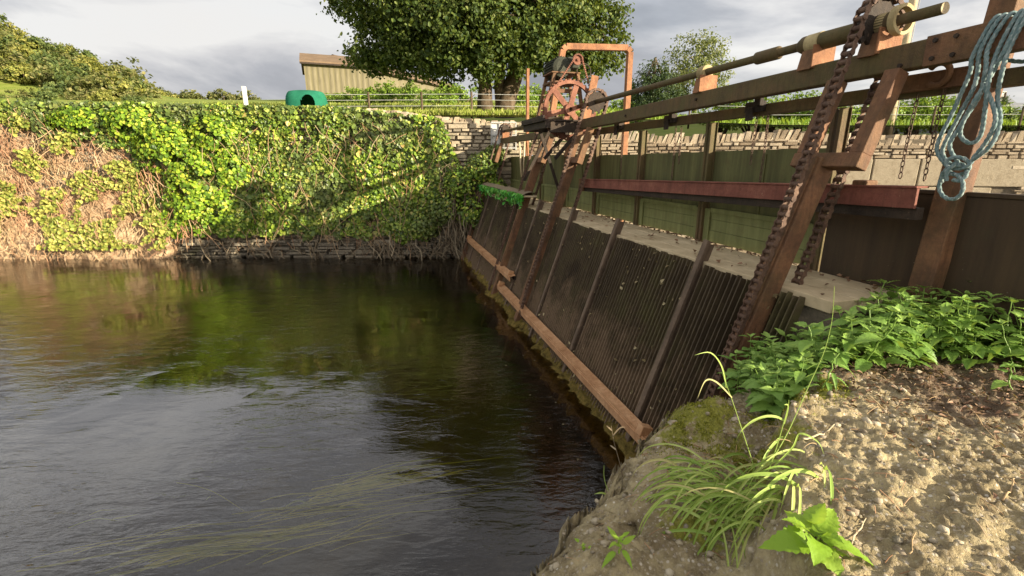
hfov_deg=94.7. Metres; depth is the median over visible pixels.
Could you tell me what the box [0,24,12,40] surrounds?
hill tree
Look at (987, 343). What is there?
nettle
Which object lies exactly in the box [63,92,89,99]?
hill tree
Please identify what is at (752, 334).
nettle
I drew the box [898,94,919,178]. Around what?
link chain
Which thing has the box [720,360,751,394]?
nettle
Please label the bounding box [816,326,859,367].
nettle
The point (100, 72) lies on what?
hill tree
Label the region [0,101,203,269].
dry bank growth
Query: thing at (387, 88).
field shrub
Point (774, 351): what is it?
nettle
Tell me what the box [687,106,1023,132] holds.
wire fence
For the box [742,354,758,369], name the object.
nettle
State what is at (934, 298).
nettle
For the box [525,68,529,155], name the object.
steel pole
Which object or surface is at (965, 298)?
nettle
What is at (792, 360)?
nettle
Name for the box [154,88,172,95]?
skyline shrub
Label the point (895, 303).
nettle
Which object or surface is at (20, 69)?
hill tree
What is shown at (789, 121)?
verge grass
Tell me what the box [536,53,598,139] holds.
drive unit
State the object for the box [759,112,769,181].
link chain
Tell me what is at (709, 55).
birch tree
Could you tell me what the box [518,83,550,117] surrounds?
field shrub
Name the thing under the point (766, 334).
nettle
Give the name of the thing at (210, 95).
skyline shrub
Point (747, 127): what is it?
hedge shrub
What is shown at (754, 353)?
nettle
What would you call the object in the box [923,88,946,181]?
link chain
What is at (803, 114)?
hedge shrub
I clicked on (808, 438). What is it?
twig
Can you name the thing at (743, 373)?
nettle
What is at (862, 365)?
nettle
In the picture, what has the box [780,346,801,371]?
nettle
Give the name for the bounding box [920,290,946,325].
nettle
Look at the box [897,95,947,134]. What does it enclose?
hedge shrub
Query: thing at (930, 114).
hedge shrub
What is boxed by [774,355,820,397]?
nettle
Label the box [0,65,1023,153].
field
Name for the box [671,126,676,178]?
link chain
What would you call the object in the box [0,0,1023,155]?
sky
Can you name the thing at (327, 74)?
barn
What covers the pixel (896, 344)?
nettle
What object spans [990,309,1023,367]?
nettle
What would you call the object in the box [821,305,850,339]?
nettle
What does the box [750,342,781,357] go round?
nettle
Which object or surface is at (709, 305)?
bar screen
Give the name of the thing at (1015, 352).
nettle
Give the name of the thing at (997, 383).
nettle
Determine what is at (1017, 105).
house
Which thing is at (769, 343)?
nettle
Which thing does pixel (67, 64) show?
hill tree
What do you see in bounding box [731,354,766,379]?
nettle
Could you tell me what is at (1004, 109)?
hedge shrub
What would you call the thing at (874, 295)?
nettle
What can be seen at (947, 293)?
nettle
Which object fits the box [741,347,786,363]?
nettle
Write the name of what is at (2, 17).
hill tree
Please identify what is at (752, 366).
nettle
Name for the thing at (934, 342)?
nettle
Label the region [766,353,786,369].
nettle
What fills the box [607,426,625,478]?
weed stem
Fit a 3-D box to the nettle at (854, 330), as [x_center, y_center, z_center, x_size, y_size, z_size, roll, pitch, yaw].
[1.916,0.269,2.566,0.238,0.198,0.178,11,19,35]
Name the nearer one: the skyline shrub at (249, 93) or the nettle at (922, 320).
the nettle at (922, 320)
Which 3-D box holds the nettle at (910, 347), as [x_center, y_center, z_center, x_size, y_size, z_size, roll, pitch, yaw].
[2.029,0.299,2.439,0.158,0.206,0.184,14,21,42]
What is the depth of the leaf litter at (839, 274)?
4.41 m
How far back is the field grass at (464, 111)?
15.48 m
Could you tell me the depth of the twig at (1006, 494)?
1.47 m
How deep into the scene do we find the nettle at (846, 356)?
2.36 m
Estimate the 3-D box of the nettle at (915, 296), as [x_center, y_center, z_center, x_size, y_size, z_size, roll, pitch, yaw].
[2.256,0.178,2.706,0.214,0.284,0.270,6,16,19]
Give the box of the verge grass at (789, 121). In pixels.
[557,103,1023,128]
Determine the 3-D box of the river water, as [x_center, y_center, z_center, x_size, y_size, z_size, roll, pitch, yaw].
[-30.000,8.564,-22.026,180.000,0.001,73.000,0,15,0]
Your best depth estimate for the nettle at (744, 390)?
2.55 m
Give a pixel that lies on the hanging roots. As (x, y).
(391, 248)
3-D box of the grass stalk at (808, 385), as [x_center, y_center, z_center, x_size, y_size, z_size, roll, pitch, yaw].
[1.033,0.302,1.661,0.274,0.596,0.014,-10,18,-34]
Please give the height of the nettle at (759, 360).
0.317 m
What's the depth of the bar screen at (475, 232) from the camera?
11.93 m
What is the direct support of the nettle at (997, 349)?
on the concrete bank at (998, 550)
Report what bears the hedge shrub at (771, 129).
on the field
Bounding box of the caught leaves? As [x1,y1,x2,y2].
[476,205,780,429]
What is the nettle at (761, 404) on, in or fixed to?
on the concrete bank at (998, 550)
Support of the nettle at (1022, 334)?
on the concrete bank at (998, 550)
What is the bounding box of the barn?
[299,53,458,117]
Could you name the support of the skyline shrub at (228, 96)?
on the field
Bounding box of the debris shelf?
[481,182,536,196]
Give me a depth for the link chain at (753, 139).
4.12 m
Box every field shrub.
[327,92,352,102]
[340,86,379,102]
[352,88,392,102]
[363,80,401,102]
[395,80,421,102]
[400,89,439,103]
[418,92,460,104]
[428,82,456,103]
[434,81,477,103]
[515,85,543,117]
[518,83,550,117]
[537,88,583,104]
[608,99,634,109]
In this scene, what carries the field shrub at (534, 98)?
on the field
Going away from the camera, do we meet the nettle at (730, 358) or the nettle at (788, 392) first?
the nettle at (788, 392)
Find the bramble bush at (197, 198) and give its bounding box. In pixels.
[43,105,252,253]
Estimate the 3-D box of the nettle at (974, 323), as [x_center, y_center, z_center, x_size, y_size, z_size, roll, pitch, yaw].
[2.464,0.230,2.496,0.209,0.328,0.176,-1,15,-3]
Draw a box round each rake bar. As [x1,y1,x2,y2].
[466,235,515,280]
[497,281,652,443]
[578,179,928,219]
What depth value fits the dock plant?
1.25 m
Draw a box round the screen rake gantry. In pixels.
[454,0,1023,399]
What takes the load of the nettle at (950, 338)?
on the concrete bank at (998, 550)
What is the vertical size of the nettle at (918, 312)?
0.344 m
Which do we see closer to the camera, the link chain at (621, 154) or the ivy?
the link chain at (621, 154)
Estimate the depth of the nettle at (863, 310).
2.87 m
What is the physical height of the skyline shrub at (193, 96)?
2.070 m
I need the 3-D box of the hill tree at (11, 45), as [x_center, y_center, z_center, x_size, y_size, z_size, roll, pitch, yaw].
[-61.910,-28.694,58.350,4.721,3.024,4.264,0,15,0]
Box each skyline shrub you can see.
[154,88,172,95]
[168,92,182,98]
[179,89,195,98]
[181,92,205,98]
[204,91,221,99]
[213,88,237,99]
[235,90,255,99]
[248,96,261,99]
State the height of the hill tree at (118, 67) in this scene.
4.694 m
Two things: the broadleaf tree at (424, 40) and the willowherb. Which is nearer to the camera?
the willowherb
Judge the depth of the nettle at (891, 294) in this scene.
2.88 m
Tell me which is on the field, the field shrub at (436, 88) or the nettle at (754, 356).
the field shrub at (436, 88)
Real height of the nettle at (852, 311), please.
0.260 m
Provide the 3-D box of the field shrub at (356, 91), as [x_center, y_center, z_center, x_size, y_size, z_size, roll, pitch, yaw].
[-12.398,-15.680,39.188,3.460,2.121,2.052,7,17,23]
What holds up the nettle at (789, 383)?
on the concrete bank at (998, 550)
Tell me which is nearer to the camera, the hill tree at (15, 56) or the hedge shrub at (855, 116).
the hedge shrub at (855, 116)
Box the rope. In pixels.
[934,8,1023,200]
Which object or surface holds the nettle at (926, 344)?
on the concrete bank at (998, 550)
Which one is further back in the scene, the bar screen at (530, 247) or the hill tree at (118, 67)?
the hill tree at (118, 67)
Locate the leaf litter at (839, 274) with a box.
[531,197,884,294]
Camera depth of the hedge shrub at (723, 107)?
18.77 m
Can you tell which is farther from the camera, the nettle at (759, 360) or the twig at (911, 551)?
the nettle at (759, 360)
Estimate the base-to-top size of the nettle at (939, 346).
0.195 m
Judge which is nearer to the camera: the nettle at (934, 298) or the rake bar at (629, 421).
the nettle at (934, 298)
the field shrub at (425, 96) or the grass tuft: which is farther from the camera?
the field shrub at (425, 96)
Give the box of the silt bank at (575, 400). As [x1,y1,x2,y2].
[457,256,637,471]
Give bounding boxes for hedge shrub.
[690,103,759,134]
[716,93,795,132]
[751,101,799,132]
[754,90,859,133]
[827,105,868,132]
[851,101,931,132]
[893,96,958,134]
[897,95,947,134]
[926,96,959,133]
[930,94,1010,129]
[1001,101,1014,113]
[1002,108,1023,131]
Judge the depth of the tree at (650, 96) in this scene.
24.62 m
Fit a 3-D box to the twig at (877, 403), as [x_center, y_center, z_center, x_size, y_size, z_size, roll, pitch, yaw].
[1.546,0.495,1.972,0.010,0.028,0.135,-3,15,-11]
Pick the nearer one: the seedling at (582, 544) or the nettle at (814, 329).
the seedling at (582, 544)
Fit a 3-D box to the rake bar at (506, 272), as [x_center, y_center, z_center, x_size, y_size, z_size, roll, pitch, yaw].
[-0.552,-0.742,10.108,0.123,0.179,4.300,-4,16,-15]
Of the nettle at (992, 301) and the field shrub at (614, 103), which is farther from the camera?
the field shrub at (614, 103)
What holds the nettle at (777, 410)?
on the concrete bank at (998, 550)
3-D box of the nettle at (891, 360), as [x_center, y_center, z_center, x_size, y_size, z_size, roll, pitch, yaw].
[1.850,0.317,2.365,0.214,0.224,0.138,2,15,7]
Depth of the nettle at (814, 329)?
2.40 m
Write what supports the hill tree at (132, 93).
on the field
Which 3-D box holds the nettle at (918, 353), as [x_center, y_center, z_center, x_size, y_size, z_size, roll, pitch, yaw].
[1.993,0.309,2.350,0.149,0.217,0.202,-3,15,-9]
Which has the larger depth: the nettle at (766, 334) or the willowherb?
the nettle at (766, 334)
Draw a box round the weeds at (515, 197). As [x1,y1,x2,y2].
[474,185,523,208]
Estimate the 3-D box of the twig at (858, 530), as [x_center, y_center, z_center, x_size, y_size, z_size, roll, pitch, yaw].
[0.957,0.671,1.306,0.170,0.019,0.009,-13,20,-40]
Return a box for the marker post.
[241,86,247,104]
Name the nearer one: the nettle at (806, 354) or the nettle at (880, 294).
the nettle at (806, 354)
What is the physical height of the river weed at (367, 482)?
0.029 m
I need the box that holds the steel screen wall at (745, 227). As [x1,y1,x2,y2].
[510,64,1023,271]
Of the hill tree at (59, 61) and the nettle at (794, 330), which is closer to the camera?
the nettle at (794, 330)
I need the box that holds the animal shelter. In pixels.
[285,90,327,105]
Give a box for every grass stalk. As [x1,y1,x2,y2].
[697,352,754,467]
[767,400,822,471]
[773,286,834,458]
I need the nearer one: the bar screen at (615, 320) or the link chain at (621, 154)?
the bar screen at (615, 320)
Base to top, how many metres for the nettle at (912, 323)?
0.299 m
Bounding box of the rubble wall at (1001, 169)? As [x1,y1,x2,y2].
[529,129,1023,265]
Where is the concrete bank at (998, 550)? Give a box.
[531,340,1023,575]
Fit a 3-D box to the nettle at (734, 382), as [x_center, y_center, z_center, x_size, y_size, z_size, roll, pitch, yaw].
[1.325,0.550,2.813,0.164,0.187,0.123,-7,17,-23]
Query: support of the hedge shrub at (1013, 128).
on the field
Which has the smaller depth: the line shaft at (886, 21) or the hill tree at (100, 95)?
the line shaft at (886, 21)
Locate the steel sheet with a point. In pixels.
(988, 253)
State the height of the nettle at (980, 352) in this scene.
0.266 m
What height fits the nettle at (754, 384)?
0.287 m
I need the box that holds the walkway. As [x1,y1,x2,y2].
[491,194,906,350]
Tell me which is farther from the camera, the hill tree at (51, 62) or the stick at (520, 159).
the hill tree at (51, 62)
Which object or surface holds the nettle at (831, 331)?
on the concrete bank at (998, 550)
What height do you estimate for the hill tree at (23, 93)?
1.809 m
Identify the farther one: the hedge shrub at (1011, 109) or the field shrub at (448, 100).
the field shrub at (448, 100)
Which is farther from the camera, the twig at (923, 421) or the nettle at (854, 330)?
the nettle at (854, 330)
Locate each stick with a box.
[518,142,521,176]
[522,141,525,175]
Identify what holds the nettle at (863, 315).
on the concrete bank at (998, 550)
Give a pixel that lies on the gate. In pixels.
(494, 129)
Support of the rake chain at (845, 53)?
hanging from the line shaft at (886, 21)
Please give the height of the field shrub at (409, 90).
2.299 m
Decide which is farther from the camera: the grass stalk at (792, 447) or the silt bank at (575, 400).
the silt bank at (575, 400)
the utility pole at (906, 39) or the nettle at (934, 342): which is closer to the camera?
the nettle at (934, 342)
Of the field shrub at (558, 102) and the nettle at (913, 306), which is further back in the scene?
the field shrub at (558, 102)
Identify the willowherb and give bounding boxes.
[798,347,857,392]
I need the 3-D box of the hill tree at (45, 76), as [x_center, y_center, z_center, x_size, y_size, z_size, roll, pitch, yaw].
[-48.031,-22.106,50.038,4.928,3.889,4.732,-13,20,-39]
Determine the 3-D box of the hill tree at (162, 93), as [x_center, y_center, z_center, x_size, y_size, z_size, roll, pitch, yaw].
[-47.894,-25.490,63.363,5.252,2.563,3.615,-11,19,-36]
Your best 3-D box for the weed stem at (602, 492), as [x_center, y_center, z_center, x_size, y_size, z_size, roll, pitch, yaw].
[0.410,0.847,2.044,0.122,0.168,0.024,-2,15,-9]
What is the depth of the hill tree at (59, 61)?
56.02 m
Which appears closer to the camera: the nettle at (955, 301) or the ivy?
the nettle at (955, 301)
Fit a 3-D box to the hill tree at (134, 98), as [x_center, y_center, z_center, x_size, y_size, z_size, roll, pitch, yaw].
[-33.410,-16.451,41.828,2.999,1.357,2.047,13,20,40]
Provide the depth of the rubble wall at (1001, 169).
10.61 m
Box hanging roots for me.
[0,188,481,263]
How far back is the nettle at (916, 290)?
2.83 m
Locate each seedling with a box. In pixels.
[574,538,590,550]
[602,526,635,569]
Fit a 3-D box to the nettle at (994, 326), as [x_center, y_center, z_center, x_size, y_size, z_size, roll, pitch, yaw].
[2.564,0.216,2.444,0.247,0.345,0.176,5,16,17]
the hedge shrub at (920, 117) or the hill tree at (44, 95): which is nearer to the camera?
the hedge shrub at (920, 117)
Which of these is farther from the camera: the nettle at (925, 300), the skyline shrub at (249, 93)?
the skyline shrub at (249, 93)
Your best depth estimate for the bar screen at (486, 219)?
11.27 m
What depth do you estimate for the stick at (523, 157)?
10.84 m
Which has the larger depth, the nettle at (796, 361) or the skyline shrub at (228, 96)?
the skyline shrub at (228, 96)
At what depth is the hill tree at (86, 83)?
46.39 m
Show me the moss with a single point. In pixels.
(764, 423)
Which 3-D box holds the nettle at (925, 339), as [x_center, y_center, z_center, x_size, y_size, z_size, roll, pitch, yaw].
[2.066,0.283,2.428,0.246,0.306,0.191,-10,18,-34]
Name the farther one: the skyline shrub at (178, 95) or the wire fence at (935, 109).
the skyline shrub at (178, 95)
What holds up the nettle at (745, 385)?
on the concrete bank at (998, 550)
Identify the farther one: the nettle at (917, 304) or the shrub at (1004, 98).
the shrub at (1004, 98)
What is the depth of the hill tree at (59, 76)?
46.76 m
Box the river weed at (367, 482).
[16,455,527,575]
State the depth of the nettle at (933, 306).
2.56 m
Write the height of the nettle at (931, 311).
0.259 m
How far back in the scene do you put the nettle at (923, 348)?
2.39 m
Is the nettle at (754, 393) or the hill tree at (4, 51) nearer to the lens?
the nettle at (754, 393)
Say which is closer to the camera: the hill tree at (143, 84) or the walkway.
the walkway
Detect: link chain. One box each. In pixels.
[620,134,623,173]
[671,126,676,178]
[678,126,682,163]
[749,113,758,164]
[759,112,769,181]
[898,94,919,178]
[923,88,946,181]
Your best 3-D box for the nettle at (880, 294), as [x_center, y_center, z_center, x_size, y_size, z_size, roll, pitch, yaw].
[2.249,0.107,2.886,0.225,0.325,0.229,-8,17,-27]
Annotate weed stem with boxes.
[595,477,607,494]
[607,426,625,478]
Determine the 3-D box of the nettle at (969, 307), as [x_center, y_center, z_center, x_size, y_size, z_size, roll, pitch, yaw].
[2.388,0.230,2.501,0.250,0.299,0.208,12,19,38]
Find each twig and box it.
[802,424,834,439]
[851,518,865,544]
[868,396,890,413]
[898,415,951,434]
[908,532,915,553]
[966,408,1000,445]
[1001,478,1014,500]
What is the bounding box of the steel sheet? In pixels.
[819,189,1023,346]
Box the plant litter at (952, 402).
[811,352,1023,498]
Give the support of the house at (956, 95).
on the field
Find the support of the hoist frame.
attached to the screen rake gantry
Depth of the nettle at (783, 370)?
2.40 m
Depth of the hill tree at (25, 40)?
61.23 m
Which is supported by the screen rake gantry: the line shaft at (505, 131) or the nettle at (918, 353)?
the line shaft at (505, 131)
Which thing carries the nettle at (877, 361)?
on the concrete bank at (998, 550)
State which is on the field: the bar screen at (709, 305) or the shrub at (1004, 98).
the shrub at (1004, 98)
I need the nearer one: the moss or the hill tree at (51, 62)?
the moss
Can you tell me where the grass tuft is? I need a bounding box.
[632,415,833,567]
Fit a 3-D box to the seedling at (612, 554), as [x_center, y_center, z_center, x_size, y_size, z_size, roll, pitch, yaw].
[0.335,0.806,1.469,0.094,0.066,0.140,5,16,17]
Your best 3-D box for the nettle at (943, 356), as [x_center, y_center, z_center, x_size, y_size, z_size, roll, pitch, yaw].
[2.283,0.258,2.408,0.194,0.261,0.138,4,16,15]
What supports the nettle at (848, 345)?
on the concrete bank at (998, 550)
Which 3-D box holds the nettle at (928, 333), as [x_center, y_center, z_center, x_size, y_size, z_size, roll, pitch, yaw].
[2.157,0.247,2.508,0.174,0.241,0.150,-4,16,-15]
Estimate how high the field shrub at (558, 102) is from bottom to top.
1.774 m
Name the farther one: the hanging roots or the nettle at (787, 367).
the hanging roots
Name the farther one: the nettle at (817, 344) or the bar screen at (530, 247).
the bar screen at (530, 247)
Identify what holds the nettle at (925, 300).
on the concrete bank at (998, 550)
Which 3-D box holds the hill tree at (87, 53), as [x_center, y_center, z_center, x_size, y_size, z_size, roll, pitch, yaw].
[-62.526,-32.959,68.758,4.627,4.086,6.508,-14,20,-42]
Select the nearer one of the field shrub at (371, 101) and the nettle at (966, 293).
the nettle at (966, 293)
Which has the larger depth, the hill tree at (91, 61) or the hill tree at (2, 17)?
the hill tree at (2, 17)
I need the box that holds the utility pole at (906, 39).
[882,0,919,136]
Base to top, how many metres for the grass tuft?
0.472 m
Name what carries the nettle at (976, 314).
on the concrete bank at (998, 550)
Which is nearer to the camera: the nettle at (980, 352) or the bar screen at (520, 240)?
the nettle at (980, 352)
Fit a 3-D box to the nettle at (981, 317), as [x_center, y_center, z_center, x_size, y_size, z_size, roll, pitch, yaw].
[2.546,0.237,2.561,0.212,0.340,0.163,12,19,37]
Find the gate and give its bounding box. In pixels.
[491,122,516,149]
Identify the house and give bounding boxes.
[897,94,1015,133]
[1001,91,1023,112]
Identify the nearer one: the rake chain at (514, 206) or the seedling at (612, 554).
the seedling at (612, 554)
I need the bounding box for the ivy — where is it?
[0,99,477,260]
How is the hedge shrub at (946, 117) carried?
on the field
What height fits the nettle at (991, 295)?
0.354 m
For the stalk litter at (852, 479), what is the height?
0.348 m
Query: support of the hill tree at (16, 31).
on the field
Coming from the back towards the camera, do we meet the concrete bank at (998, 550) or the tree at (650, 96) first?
the tree at (650, 96)
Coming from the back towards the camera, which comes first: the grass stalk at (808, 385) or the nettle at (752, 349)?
the nettle at (752, 349)
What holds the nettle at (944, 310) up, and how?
on the concrete bank at (998, 550)
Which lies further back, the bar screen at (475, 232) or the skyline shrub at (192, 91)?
the skyline shrub at (192, 91)
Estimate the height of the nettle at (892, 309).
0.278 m
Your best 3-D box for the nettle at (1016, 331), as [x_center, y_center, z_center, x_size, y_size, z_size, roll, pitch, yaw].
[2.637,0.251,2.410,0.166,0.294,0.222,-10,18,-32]
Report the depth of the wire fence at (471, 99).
15.13 m
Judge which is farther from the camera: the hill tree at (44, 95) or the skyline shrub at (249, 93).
the skyline shrub at (249, 93)
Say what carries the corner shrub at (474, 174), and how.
attached to the river wall at (468, 136)
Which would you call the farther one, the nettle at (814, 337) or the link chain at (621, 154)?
the link chain at (621, 154)
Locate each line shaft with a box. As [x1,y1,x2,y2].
[500,116,563,138]
[577,0,949,113]
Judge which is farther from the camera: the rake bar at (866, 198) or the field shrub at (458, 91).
the field shrub at (458, 91)
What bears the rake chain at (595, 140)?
hanging from the line shaft at (886, 21)
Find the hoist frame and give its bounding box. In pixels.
[549,43,633,221]
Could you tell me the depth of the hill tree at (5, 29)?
68.44 m
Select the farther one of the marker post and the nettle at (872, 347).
the marker post
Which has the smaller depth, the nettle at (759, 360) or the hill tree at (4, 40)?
the nettle at (759, 360)
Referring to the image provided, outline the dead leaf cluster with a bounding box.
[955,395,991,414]
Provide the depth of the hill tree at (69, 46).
66.49 m
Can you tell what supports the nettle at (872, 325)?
on the concrete bank at (998, 550)
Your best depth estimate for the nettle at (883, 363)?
2.43 m
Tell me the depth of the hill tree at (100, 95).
40.60 m
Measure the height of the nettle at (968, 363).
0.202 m
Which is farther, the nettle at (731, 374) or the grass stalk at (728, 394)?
the nettle at (731, 374)
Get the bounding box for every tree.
[0,13,8,23]
[0,21,30,38]
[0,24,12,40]
[0,27,18,34]
[0,34,28,46]
[0,35,47,49]
[0,41,22,58]
[0,45,42,62]
[0,50,9,58]
[0,50,44,78]
[0,61,39,84]
[0,87,39,97]
[4,67,39,83]
[16,87,60,101]
[23,36,66,53]
[25,50,69,70]
[26,57,80,87]
[42,57,76,70]
[42,63,91,95]
[43,47,81,65]
[56,42,83,57]
[57,68,159,99]
[60,59,101,75]
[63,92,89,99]
[71,47,99,61]
[72,55,106,72]
[85,67,116,76]
[86,88,120,101]
[91,74,145,94]
[101,57,146,78]
[116,73,151,97]
[119,95,147,101]
[121,87,152,100]
[148,88,178,97]
[148,89,161,98]
[316,0,634,117]
[619,57,688,113]
[656,26,735,112]
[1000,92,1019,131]
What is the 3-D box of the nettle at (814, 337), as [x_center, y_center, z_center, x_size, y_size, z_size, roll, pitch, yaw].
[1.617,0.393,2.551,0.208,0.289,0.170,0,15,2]
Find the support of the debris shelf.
on the bar screen at (496, 233)
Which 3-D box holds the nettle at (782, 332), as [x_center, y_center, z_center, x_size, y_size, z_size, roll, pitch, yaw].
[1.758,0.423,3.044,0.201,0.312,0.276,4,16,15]
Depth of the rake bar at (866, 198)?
3.79 m
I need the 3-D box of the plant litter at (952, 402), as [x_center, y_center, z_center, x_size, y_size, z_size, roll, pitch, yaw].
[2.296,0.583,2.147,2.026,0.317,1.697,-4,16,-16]
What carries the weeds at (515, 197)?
hanging from the debris shelf
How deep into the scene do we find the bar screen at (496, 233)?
10.13 m
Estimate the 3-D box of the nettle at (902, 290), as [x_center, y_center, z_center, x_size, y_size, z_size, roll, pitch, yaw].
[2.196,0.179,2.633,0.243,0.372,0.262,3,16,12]
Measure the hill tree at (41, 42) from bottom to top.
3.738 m
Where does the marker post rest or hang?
on the field
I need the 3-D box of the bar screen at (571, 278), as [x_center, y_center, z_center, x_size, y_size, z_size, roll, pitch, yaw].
[0.715,0.105,6.227,0.819,2.181,1.339,-4,16,-15]
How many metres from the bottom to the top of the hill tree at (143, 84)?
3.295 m
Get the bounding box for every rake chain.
[464,123,512,253]
[488,110,557,290]
[519,88,608,320]
[705,0,904,398]
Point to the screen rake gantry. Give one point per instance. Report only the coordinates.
(892, 67)
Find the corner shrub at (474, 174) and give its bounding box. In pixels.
[387,143,506,249]
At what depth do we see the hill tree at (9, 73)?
50.35 m
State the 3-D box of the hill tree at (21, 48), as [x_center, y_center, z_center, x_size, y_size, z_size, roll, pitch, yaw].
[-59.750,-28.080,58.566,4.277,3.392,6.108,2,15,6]
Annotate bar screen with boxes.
[463,195,488,272]
[464,194,497,282]
[471,194,513,293]
[489,204,534,319]
[498,199,567,351]
[522,207,610,392]
[552,218,694,472]
[610,239,804,474]
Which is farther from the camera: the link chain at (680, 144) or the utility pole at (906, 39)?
the utility pole at (906, 39)
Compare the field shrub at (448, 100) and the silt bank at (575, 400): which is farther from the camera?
the field shrub at (448, 100)
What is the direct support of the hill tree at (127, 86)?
on the field
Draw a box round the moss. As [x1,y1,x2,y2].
[642,369,859,479]
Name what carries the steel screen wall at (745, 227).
on the walkway
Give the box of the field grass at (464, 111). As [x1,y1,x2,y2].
[28,101,636,120]
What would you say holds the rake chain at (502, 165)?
hanging from the line shaft at (505, 131)
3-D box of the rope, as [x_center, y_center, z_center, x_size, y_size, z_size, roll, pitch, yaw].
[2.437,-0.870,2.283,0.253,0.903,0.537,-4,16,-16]
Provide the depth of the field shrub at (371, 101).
36.64 m
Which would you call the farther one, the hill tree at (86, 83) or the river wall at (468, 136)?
the hill tree at (86, 83)
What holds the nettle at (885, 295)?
on the concrete bank at (998, 550)
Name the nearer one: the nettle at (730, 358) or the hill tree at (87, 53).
the nettle at (730, 358)
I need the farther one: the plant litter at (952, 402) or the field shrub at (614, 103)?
the field shrub at (614, 103)
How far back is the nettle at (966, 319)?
2.42 m
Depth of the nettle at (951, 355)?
2.39 m
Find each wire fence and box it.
[327,92,578,118]
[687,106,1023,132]
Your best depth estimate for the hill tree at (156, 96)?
51.56 m
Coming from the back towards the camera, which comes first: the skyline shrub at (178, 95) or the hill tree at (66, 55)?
the skyline shrub at (178, 95)
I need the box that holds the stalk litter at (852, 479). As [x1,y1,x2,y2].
[548,366,1023,575]
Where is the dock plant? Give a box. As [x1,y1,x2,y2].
[758,503,874,575]
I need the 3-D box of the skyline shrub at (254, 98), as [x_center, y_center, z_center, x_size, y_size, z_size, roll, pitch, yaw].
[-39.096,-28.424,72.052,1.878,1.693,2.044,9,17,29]
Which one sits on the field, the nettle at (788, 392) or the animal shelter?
the animal shelter
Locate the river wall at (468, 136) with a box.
[0,102,530,290]
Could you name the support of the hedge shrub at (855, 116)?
on the field
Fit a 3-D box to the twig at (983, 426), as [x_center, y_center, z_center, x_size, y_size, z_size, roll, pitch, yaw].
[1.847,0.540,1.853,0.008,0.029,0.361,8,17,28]
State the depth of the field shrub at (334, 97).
40.48 m
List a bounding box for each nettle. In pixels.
[717,363,742,395]
[718,350,751,385]
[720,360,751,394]
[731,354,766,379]
[734,333,761,361]
[735,360,755,379]
[736,360,759,392]
[736,365,770,395]
[737,351,759,377]
[739,337,783,365]
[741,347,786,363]
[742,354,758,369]
[742,364,778,402]
[743,331,786,360]
[743,344,762,354]
[745,368,791,418]
[746,361,788,405]
[747,379,774,413]
[749,345,766,378]
[749,354,800,380]
[749,383,793,419]
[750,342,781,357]
[756,341,786,369]
[757,347,787,363]
[758,348,782,367]
[765,360,797,397]
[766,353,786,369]
[767,378,794,420]
[770,345,824,386]
[772,362,797,380]
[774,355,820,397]
[775,328,799,355]
[778,350,828,393]
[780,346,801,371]
[782,327,803,348]
[783,380,794,402]
[785,321,849,375]
[785,331,831,361]
[787,333,810,352]
[807,334,820,364]
[808,325,839,339]
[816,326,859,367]
[816,332,858,364]
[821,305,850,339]
[824,306,873,337]
[828,317,884,360]
[838,302,894,338]
[838,304,922,372]
[842,322,883,369]
[847,305,892,368]
[847,319,888,356]
[853,297,873,314]
[856,324,889,358]
[858,306,909,348]
[859,293,922,335]
[859,317,914,357]
[861,292,889,331]
[861,326,909,364]
[862,300,922,343]
[862,328,907,367]
[863,293,901,322]
[866,279,900,311]
[870,330,909,358]
[876,301,928,342]
[882,288,928,321]
[882,295,929,325]
[883,291,932,336]
[885,284,910,298]
[885,325,936,368]
[885,329,937,367]
[889,313,936,361]
[893,319,937,367]
[898,326,915,358]
[902,287,931,300]
[904,285,944,319]
[904,305,922,326]
[904,308,944,325]
[906,314,941,351]
[914,298,961,347]
[914,306,965,358]
[915,304,951,349]
[918,289,957,318]
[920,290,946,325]
[921,296,946,320]
[922,321,956,349]
[923,303,959,354]
[928,312,958,352]
[933,303,997,356]
[934,295,972,344]
[934,321,977,362]
[936,289,984,344]
[937,313,984,360]
[937,314,1000,358]
[939,296,997,359]
[942,332,1004,369]
[944,304,996,357]
[948,301,994,346]
[960,302,1005,357]
[964,290,1005,337]
[967,303,1007,353]
[971,313,992,346]
[974,298,1019,344]
[975,296,1023,358]
[984,319,1023,372]
[989,307,1023,345]
[990,297,1023,337]
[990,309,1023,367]
[990,362,1023,389]
[996,321,1023,359]
[1003,347,1023,356]

